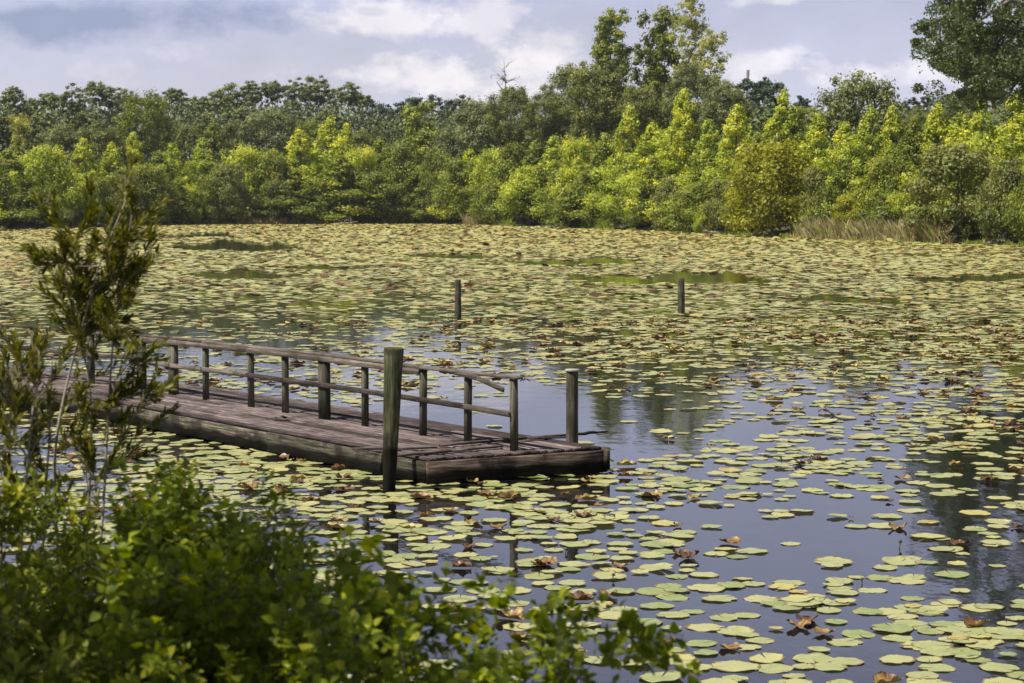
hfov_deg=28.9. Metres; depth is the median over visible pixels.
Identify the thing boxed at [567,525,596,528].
lily pad
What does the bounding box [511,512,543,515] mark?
lily pad
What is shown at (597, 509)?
lily pad
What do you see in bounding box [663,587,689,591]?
lily pad
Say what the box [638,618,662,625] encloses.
lily pad
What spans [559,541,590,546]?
lily pad
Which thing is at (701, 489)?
lily pad
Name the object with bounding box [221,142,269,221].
shrub
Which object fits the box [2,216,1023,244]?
ground
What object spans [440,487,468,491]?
lily pad
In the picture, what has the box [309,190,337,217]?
shrub
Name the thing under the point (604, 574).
lily pad
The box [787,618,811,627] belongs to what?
withered lily leaf
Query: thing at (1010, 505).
lily pad
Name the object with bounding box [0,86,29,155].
pine tree
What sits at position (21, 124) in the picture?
tree
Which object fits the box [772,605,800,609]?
lily pad
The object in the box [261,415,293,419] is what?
leaf litter
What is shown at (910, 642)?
lily pad
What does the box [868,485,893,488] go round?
lily pad
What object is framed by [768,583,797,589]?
lily pad
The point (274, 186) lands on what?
shrub
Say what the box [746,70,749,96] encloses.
dead tree
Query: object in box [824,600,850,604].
lily pad
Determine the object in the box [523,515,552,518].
lily pad
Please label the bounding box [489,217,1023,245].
shore grass
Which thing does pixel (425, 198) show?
shrub
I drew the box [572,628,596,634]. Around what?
lily pad
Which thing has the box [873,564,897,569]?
lily pad
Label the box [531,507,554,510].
lily pad
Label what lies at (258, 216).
shrub
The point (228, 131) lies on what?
tree
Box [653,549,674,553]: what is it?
lily pad
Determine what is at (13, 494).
leafy shrub
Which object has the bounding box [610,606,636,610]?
lily pad
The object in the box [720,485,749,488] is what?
lily pad
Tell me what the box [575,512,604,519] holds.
lily pad
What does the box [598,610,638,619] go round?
lily pad
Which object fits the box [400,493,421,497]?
lily pad
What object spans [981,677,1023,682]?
lily pad
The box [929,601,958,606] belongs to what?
lily pad
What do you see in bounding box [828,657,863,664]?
lily pad
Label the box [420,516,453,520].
lily pad
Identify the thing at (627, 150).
undergrowth
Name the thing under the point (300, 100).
pine tree
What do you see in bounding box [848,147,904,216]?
shrub
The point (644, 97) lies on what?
tree
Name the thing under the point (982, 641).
lily pad
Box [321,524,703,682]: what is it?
bush
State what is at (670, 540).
lily pad
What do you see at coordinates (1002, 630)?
lily pad
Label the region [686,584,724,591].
lily pad
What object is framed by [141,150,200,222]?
young tree
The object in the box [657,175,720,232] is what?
shrub
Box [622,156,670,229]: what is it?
young tree
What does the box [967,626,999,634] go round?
lily pad
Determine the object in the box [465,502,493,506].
lily pad
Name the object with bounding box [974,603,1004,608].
lily pad
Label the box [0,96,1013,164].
woodland
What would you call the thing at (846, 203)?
shrub
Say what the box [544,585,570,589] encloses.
lily pad
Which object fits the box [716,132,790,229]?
young tree
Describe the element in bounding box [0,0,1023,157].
sky
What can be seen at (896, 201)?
shrub
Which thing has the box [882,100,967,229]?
young tree
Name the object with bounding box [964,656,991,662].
lily pad
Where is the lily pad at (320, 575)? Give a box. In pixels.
[316,572,341,579]
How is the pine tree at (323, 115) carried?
on the ground at (782, 231)
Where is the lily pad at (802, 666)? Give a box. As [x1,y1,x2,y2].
[793,663,814,668]
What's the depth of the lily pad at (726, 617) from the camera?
17.50 m
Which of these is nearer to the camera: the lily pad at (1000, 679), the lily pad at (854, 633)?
the lily pad at (1000, 679)
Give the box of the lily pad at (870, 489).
[856,487,886,490]
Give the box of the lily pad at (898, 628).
[870,623,913,632]
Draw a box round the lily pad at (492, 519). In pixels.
[482,517,506,521]
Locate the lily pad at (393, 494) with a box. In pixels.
[385,492,408,496]
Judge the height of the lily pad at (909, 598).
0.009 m
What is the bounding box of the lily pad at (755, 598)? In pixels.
[744,595,779,601]
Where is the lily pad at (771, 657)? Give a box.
[749,652,784,662]
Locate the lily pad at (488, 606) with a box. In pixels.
[484,604,509,610]
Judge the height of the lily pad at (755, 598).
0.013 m
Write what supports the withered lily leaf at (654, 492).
on the lily pads at (384, 243)
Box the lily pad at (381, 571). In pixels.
[373,570,398,575]
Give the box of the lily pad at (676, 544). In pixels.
[664,542,684,546]
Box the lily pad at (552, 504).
[540,502,570,505]
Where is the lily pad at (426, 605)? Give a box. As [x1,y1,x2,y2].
[422,603,440,607]
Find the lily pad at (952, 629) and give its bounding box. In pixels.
[936,626,970,632]
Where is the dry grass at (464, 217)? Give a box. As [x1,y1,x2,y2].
[0,210,496,228]
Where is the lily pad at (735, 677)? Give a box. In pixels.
[722,675,747,680]
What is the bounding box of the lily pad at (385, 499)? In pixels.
[364,497,393,502]
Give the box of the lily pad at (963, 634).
[951,631,979,636]
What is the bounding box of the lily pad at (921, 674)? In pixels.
[905,671,938,678]
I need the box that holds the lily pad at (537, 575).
[524,572,553,579]
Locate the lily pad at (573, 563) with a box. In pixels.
[557,561,591,566]
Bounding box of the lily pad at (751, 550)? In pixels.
[735,548,768,553]
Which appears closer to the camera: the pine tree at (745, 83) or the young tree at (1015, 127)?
the young tree at (1015, 127)
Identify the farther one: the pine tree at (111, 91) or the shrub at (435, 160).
the pine tree at (111, 91)
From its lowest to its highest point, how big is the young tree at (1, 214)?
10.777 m
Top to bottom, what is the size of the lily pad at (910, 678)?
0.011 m
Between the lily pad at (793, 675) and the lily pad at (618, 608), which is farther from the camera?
the lily pad at (618, 608)
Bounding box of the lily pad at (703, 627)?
[685,623,724,631]
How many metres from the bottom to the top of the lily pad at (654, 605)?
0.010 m
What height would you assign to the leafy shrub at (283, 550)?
1.533 m
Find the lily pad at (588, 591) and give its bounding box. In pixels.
[569,588,596,593]
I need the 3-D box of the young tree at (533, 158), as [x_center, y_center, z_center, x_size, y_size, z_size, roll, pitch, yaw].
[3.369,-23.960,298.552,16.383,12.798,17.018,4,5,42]
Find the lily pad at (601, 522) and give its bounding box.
[587,521,614,523]
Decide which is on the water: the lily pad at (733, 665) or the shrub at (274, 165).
the lily pad at (733, 665)
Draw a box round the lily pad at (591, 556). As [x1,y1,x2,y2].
[575,553,609,559]
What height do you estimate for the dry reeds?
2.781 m
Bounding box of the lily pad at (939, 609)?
[912,605,948,613]
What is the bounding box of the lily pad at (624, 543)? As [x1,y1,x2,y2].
[606,541,633,545]
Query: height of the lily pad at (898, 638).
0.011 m
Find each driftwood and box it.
[333,218,357,223]
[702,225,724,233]
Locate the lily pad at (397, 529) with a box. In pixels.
[382,526,410,532]
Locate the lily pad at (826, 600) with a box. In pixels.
[808,597,832,603]
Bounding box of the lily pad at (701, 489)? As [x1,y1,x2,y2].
[689,487,715,491]
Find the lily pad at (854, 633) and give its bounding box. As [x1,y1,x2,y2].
[842,629,875,637]
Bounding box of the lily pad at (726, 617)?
[709,613,737,620]
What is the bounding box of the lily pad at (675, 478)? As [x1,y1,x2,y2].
[662,476,690,481]
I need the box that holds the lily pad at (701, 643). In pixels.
[686,640,717,646]
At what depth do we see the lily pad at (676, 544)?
21.25 m
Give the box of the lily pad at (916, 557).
[900,555,921,559]
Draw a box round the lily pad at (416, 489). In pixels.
[406,487,433,490]
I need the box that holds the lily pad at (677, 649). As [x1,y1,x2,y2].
[672,646,685,651]
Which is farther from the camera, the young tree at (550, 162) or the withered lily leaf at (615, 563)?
the young tree at (550, 162)
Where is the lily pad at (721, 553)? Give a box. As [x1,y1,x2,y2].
[704,551,728,555]
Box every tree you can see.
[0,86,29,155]
[0,110,21,159]
[0,149,76,226]
[0,208,16,223]
[2,113,39,159]
[18,97,44,145]
[24,112,56,153]
[36,122,91,173]
[38,90,61,115]
[47,138,126,224]
[54,81,85,149]
[69,110,102,155]
[76,118,129,177]
[80,80,110,154]
[90,140,144,221]
[102,85,124,125]
[112,87,179,164]
[113,88,132,155]
[114,131,173,216]
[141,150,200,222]
[148,93,171,134]
[150,114,184,151]
[157,122,206,171]
[158,143,215,221]
[161,87,184,125]
[170,92,192,158]
[173,138,235,220]
[185,95,212,121]
[190,119,244,217]
[193,111,220,137]
[207,119,258,170]
[208,79,254,142]
[208,90,231,121]
[232,106,256,150]
[232,106,308,165]
[240,80,263,109]
[251,169,342,221]
[259,80,287,143]
[259,129,344,214]
[279,105,305,155]
[281,76,308,162]
[282,155,407,222]
[293,117,331,169]
[296,86,313,116]
[296,114,364,218]
[298,75,331,150]
[314,108,347,148]
[325,122,368,220]
[326,88,345,124]
[335,81,361,136]
[343,125,387,171]
[346,139,415,219]
[353,94,372,126]
[365,99,400,122]
[377,112,405,146]
[383,128,435,218]
[385,102,402,120]
[385,165,460,223]
[393,100,446,180]
[397,93,422,113]
[418,94,453,116]
[419,127,471,170]
[420,111,434,124]
[425,149,488,220]
[433,109,454,126]
[435,95,514,159]
[445,94,469,113]
[479,84,537,148]
[482,58,524,141]
[482,139,562,221]
[494,133,575,221]
[515,92,572,148]
[533,169,610,226]
[539,62,598,134]
[547,132,625,224]
[555,58,634,162]
[577,105,648,221]
[578,7,635,134]
[581,120,674,224]
[608,83,669,142]
[616,4,692,133]
[621,126,701,225]
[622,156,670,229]
[624,87,714,202]
[651,118,732,226]
[658,57,718,139]
[665,0,716,100]
[683,101,754,224]
[693,28,731,127]
[695,79,758,142]
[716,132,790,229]
[728,87,811,217]
[734,78,765,103]
[744,94,773,133]
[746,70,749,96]
[751,76,777,104]
[761,81,788,106]
[764,112,847,230]
[774,102,835,155]
[789,121,873,224]
[793,95,811,109]
[801,65,911,154]
[809,103,892,223]
[852,118,951,226]
[861,102,911,199]
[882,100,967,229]
[895,105,942,159]
[896,0,1023,121]
[899,110,974,230]
[901,97,922,113]
[920,94,934,109]
[929,92,955,108]
[938,100,1005,233]
[941,97,989,135]
[950,94,1023,234]
[986,88,1022,137]
[989,90,1007,107]
[991,131,1023,225]
[1010,205,1023,230]
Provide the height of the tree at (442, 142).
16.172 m
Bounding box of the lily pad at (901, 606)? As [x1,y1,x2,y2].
[894,604,913,609]
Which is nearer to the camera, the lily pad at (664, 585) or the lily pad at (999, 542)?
the lily pad at (664, 585)
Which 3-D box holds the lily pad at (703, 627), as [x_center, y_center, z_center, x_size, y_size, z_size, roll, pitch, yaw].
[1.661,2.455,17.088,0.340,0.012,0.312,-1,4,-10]
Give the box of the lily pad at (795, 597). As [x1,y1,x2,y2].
[780,594,813,601]
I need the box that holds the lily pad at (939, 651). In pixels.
[920,646,963,655]
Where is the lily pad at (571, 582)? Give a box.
[558,579,585,585]
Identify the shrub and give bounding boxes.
[0,161,23,216]
[0,190,41,228]
[0,467,76,681]
[0,536,156,682]
[2,137,84,221]
[10,449,202,679]
[13,197,74,228]
[57,180,99,225]
[71,531,327,682]
[74,173,119,225]
[86,456,279,678]
[108,167,144,224]
[127,160,183,224]
[165,184,203,223]
[180,469,372,671]
[194,171,231,224]
[206,159,260,223]
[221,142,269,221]
[234,201,267,221]
[243,148,301,216]
[259,174,299,220]
[266,560,502,682]
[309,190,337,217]
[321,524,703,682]
[334,168,405,222]
[342,144,382,221]
[377,137,424,221]
[380,181,413,215]
[387,600,619,682]
[414,141,456,222]
[419,178,452,222]
[426,148,483,222]
[462,144,509,218]
[464,179,513,224]
[483,132,531,220]
[486,159,550,225]
[538,168,578,226]
[548,132,602,217]
[595,196,650,228]
[647,175,696,231]
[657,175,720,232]
[691,204,715,233]
[701,177,741,231]
[713,129,820,236]
[796,159,834,222]
[811,155,870,222]
[826,191,878,223]
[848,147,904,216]
[879,191,926,222]
[899,134,1009,242]
[968,154,1023,244]
[995,174,1023,245]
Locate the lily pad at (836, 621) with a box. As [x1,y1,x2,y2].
[825,618,847,623]
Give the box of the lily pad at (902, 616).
[887,613,917,618]
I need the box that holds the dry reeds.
[787,213,961,243]
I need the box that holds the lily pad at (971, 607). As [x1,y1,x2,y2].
[960,603,994,611]
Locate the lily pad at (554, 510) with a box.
[537,509,568,512]
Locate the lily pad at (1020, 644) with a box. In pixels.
[1015,642,1023,646]
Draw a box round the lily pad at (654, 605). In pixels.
[640,602,674,608]
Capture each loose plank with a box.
[352,447,436,449]
[397,445,502,456]
[439,431,607,446]
[452,436,565,440]
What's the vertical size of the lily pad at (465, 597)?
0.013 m
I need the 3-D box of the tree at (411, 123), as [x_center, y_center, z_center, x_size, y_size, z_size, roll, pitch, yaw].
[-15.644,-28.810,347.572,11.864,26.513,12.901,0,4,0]
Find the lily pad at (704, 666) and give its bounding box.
[678,662,712,669]
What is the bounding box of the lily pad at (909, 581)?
[887,577,925,584]
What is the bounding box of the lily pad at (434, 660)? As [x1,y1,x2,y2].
[420,659,456,668]
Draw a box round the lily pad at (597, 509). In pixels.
[583,508,609,511]
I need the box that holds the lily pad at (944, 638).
[938,636,953,641]
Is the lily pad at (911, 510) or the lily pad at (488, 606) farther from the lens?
the lily pad at (911, 510)
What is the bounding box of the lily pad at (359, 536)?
[346,534,369,538]
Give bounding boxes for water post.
[455,279,460,317]
[678,278,684,313]
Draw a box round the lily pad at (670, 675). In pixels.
[639,670,680,682]
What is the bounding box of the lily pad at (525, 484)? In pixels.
[511,483,540,485]
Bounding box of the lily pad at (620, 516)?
[603,514,629,519]
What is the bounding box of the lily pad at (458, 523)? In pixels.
[450,521,475,525]
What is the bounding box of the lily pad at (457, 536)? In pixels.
[438,534,466,539]
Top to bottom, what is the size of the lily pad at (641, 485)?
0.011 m
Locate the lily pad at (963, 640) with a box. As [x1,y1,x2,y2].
[951,639,977,642]
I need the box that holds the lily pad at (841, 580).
[825,577,852,583]
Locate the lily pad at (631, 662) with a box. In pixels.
[622,659,649,665]
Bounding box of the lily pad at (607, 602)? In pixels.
[589,601,612,605]
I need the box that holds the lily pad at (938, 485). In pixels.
[925,483,952,487]
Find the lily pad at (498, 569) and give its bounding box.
[481,566,514,571]
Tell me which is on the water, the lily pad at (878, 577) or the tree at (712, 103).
the lily pad at (878, 577)
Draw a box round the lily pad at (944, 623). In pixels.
[928,621,960,626]
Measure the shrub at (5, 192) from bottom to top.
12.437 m
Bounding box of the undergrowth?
[0,128,1023,197]
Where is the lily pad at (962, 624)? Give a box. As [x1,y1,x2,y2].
[953,621,981,627]
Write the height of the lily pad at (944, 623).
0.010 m
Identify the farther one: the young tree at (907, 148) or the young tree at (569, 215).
the young tree at (569, 215)
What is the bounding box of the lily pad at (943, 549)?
[928,547,954,550]
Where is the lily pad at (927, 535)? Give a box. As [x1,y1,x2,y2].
[910,533,946,537]
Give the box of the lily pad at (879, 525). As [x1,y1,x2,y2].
[867,522,900,527]
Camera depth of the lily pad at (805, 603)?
18.08 m
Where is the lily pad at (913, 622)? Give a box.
[893,619,927,625]
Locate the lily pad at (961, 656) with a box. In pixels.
[955,654,979,657]
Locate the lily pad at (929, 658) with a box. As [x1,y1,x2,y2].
[915,656,941,661]
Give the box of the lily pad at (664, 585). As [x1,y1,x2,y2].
[654,583,681,588]
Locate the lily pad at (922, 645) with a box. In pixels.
[911,641,953,648]
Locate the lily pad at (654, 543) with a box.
[640,541,673,546]
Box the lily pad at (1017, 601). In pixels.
[1012,599,1023,602]
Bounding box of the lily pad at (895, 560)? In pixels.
[882,556,920,564]
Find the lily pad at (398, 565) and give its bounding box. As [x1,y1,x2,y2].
[386,562,413,567]
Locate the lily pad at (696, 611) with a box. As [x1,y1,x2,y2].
[680,609,704,613]
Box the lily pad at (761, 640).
[745,637,774,643]
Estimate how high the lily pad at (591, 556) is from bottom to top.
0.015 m
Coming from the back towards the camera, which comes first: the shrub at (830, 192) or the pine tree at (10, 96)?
the pine tree at (10, 96)
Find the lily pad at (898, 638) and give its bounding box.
[881,634,913,641]
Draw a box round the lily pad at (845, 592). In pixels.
[826,589,858,594]
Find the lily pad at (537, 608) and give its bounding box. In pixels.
[529,606,556,613]
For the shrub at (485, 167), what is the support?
on the ground at (782, 231)
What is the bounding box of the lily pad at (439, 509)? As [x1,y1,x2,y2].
[430,507,458,510]
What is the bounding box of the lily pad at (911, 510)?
[896,508,926,512]
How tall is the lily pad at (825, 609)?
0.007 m
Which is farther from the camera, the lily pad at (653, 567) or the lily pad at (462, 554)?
the lily pad at (462, 554)
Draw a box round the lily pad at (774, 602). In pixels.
[760,600,787,605]
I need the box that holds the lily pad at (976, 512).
[959,510,990,514]
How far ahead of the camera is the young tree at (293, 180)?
319.11 m
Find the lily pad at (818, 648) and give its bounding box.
[807,646,829,650]
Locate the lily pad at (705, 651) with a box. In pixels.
[693,649,717,654]
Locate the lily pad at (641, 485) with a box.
[637,483,663,487]
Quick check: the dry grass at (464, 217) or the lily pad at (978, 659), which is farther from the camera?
the dry grass at (464, 217)
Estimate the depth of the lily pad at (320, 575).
19.38 m
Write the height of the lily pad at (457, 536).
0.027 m
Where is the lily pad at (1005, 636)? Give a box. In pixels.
[986,631,1023,638]
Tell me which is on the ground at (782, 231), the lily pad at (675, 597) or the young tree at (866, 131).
the young tree at (866, 131)
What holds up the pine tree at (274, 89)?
on the ground at (782, 231)
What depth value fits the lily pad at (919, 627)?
17.11 m
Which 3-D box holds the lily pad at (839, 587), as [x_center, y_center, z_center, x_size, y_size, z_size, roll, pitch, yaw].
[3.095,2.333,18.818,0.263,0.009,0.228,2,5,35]
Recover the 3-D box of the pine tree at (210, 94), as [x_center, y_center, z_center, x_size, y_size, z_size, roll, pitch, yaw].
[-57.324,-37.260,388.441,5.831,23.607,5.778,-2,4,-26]
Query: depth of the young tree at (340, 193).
320.75 m
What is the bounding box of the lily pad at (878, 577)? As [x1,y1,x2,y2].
[866,574,894,580]
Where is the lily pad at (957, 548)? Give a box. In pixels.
[933,546,963,551]
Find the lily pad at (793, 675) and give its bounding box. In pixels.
[782,673,805,677]
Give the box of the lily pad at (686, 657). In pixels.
[669,653,698,664]
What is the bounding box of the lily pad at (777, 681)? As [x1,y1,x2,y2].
[767,679,786,682]
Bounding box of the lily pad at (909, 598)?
[900,596,924,600]
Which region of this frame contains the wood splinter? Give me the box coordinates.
[578,431,596,434]
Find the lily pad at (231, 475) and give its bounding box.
[224,474,250,477]
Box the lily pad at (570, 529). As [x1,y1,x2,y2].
[556,527,590,531]
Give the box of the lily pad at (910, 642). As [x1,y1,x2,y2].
[899,640,946,649]
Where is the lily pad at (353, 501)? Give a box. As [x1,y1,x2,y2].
[338,499,365,503]
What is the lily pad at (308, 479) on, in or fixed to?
on the water
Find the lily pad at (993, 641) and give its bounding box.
[968,637,1003,644]
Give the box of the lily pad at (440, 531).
[413,529,448,534]
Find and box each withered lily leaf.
[237,481,257,487]
[410,492,433,497]
[448,603,464,612]
[452,560,471,566]
[488,522,507,528]
[494,607,523,619]
[497,490,520,497]
[509,630,528,638]
[534,556,557,564]
[569,590,594,599]
[599,588,617,594]
[612,561,629,566]
[641,490,662,495]
[672,548,688,554]
[679,549,699,557]
[718,642,739,648]
[719,536,740,543]
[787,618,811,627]
[795,613,818,622]
[812,626,835,633]
[873,671,902,682]
[888,522,906,529]
[949,538,970,544]
[964,616,989,626]
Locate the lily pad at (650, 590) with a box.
[636,587,675,594]
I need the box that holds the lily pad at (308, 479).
[300,478,322,482]
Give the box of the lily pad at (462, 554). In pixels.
[453,552,478,556]
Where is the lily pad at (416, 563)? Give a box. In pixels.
[400,560,425,565]
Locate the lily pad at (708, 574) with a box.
[689,572,718,576]
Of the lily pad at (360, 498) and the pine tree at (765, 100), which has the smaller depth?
the lily pad at (360, 498)
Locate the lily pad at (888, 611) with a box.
[877,608,905,614]
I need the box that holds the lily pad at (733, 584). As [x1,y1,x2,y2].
[715,581,745,587]
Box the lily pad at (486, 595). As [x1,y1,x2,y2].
[478,592,505,597]
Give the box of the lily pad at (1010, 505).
[1004,504,1023,507]
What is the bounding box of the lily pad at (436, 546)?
[420,543,450,549]
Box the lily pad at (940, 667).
[917,663,956,670]
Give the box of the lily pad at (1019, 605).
[1010,603,1023,607]
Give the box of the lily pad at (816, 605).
[799,604,818,607]
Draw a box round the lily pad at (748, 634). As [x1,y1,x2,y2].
[736,632,759,636]
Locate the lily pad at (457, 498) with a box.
[449,497,479,500]
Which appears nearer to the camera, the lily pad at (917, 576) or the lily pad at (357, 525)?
the lily pad at (917, 576)
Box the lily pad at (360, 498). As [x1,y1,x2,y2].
[354,497,370,500]
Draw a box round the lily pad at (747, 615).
[735,612,759,617]
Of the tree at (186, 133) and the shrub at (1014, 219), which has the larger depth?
the tree at (186, 133)
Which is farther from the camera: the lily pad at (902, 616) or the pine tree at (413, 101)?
the pine tree at (413, 101)
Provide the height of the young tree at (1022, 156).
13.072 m
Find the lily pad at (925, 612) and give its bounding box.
[915,609,943,615]
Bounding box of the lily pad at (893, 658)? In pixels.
[879,654,915,662]
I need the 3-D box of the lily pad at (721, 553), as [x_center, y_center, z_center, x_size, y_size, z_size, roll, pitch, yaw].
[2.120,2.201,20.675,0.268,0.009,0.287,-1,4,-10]
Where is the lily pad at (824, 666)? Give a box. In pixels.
[813,662,846,670]
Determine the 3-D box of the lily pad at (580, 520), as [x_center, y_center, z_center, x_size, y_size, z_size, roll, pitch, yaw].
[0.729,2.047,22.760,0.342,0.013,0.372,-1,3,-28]
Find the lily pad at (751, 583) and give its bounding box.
[741,581,765,585]
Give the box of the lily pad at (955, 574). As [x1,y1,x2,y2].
[932,570,968,577]
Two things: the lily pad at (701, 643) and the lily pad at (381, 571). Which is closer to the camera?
the lily pad at (701, 643)
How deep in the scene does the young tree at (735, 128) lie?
227.39 m
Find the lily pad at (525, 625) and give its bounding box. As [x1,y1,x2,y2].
[517,623,535,628]
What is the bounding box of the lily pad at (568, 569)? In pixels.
[555,567,580,570]
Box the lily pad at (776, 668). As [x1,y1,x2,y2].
[753,663,793,672]
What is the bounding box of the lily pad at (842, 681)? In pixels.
[828,679,853,682]
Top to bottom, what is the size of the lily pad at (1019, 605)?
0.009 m
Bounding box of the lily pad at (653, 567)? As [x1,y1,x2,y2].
[639,562,674,570]
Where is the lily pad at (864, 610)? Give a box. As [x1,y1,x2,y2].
[852,607,883,614]
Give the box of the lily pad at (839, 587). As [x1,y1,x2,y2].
[826,586,852,589]
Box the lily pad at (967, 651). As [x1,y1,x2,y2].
[946,647,980,655]
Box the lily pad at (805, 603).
[784,601,822,605]
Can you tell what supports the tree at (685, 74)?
on the ground at (782, 231)
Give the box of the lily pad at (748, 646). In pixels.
[737,644,761,649]
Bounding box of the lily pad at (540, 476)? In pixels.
[523,474,546,477]
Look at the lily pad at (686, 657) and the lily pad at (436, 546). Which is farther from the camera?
the lily pad at (436, 546)
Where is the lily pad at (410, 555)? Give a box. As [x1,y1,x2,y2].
[392,553,417,558]
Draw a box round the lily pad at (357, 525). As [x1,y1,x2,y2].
[333,524,362,527]
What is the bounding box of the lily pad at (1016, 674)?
[1006,671,1023,678]
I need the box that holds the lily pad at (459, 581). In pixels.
[449,579,472,584]
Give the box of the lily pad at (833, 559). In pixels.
[814,556,852,564]
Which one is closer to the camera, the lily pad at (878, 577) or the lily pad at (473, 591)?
the lily pad at (473, 591)
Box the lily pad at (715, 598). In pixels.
[701,595,737,600]
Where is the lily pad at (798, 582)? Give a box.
[774,580,804,584]
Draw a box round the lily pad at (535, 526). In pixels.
[527,524,550,527]
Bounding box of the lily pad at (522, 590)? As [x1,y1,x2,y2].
[504,587,530,593]
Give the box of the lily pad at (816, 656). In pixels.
[793,652,833,662]
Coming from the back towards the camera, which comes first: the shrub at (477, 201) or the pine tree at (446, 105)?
the pine tree at (446, 105)
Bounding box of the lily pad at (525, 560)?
[515,557,550,564]
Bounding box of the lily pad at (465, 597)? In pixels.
[443,594,476,602]
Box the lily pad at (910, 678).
[906,676,941,681]
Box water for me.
[0,231,1023,682]
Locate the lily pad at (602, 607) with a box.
[575,604,605,610]
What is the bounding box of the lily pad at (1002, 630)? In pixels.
[983,626,1023,635]
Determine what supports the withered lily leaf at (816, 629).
on the water
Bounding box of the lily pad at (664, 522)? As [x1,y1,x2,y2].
[651,520,677,525]
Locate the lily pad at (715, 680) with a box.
[700,678,737,682]
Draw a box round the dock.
[0,324,609,484]
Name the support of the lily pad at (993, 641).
on the water
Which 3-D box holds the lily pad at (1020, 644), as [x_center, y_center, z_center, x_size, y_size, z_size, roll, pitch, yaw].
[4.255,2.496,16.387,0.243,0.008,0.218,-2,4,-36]
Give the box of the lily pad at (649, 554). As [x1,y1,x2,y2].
[639,551,665,557]
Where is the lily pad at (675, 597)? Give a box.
[656,594,688,600]
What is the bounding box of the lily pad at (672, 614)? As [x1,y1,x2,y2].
[655,611,689,617]
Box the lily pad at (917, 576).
[902,574,925,579]
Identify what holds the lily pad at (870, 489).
on the water
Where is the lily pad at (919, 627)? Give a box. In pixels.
[904,623,930,629]
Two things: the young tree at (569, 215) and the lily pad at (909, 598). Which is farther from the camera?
the young tree at (569, 215)
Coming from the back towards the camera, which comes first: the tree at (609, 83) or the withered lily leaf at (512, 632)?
the tree at (609, 83)
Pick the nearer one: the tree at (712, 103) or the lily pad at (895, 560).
the lily pad at (895, 560)
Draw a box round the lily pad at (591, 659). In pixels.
[584,656,602,663]
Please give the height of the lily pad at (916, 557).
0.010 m
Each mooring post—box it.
[383,347,403,491]
[565,369,578,442]
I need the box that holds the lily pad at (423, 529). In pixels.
[410,527,439,532]
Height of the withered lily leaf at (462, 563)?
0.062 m
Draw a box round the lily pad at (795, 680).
[784,678,812,682]
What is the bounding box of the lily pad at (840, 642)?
[826,638,862,645]
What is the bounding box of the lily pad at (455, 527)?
[443,525,473,529]
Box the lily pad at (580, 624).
[566,621,600,626]
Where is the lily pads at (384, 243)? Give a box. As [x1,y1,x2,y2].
[0,223,1023,671]
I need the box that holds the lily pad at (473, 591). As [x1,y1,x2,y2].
[467,587,500,593]
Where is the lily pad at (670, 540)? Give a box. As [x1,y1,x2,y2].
[653,538,684,542]
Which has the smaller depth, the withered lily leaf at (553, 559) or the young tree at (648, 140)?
the withered lily leaf at (553, 559)
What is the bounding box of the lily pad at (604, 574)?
[591,571,626,578]
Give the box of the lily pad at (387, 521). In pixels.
[381,519,407,523]
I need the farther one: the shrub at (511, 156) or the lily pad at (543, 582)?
the shrub at (511, 156)
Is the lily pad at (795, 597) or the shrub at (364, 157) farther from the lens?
the shrub at (364, 157)
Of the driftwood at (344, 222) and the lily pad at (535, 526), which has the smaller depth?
the lily pad at (535, 526)
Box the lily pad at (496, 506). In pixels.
[484,504,510,508]
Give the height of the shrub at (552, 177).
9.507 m
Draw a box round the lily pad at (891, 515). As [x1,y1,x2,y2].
[873,513,902,517]
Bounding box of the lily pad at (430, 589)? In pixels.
[426,587,456,591]
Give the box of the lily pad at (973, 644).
[960,640,995,648]
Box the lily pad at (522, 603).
[507,600,528,606]
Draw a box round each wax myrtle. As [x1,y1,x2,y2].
[0,312,90,618]
[15,152,184,594]
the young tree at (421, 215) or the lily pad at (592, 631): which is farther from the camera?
the young tree at (421, 215)
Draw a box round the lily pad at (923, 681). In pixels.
[907,680,951,682]
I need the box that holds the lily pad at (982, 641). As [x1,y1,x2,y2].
[956,638,988,644]
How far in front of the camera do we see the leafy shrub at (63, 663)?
6.11 m
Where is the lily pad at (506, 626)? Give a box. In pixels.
[503,622,526,630]
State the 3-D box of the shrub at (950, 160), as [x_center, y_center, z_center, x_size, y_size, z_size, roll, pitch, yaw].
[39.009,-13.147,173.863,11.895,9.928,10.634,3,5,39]
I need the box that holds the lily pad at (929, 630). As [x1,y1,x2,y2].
[918,628,943,634]
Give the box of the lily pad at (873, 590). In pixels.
[857,588,887,592]
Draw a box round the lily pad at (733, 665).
[711,660,760,671]
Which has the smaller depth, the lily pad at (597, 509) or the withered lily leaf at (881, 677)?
the withered lily leaf at (881, 677)
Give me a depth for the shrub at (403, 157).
327.47 m
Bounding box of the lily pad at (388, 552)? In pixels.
[368,550,394,554]
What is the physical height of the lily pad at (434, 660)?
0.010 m
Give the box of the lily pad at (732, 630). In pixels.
[717,625,753,635]
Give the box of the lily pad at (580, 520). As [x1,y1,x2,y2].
[561,518,588,522]
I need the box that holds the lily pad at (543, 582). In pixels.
[531,580,554,584]
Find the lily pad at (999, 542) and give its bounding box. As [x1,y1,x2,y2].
[981,539,1011,544]
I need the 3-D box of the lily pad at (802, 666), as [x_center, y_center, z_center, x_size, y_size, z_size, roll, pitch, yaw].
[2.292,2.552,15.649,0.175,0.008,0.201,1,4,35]
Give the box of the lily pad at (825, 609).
[817,606,841,612]
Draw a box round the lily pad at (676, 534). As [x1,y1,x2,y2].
[658,532,694,537]
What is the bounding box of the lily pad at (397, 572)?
[379,571,405,573]
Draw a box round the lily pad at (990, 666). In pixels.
[979,662,1019,671]
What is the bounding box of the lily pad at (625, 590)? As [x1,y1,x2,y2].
[606,587,635,593]
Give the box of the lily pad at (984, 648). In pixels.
[973,645,994,648]

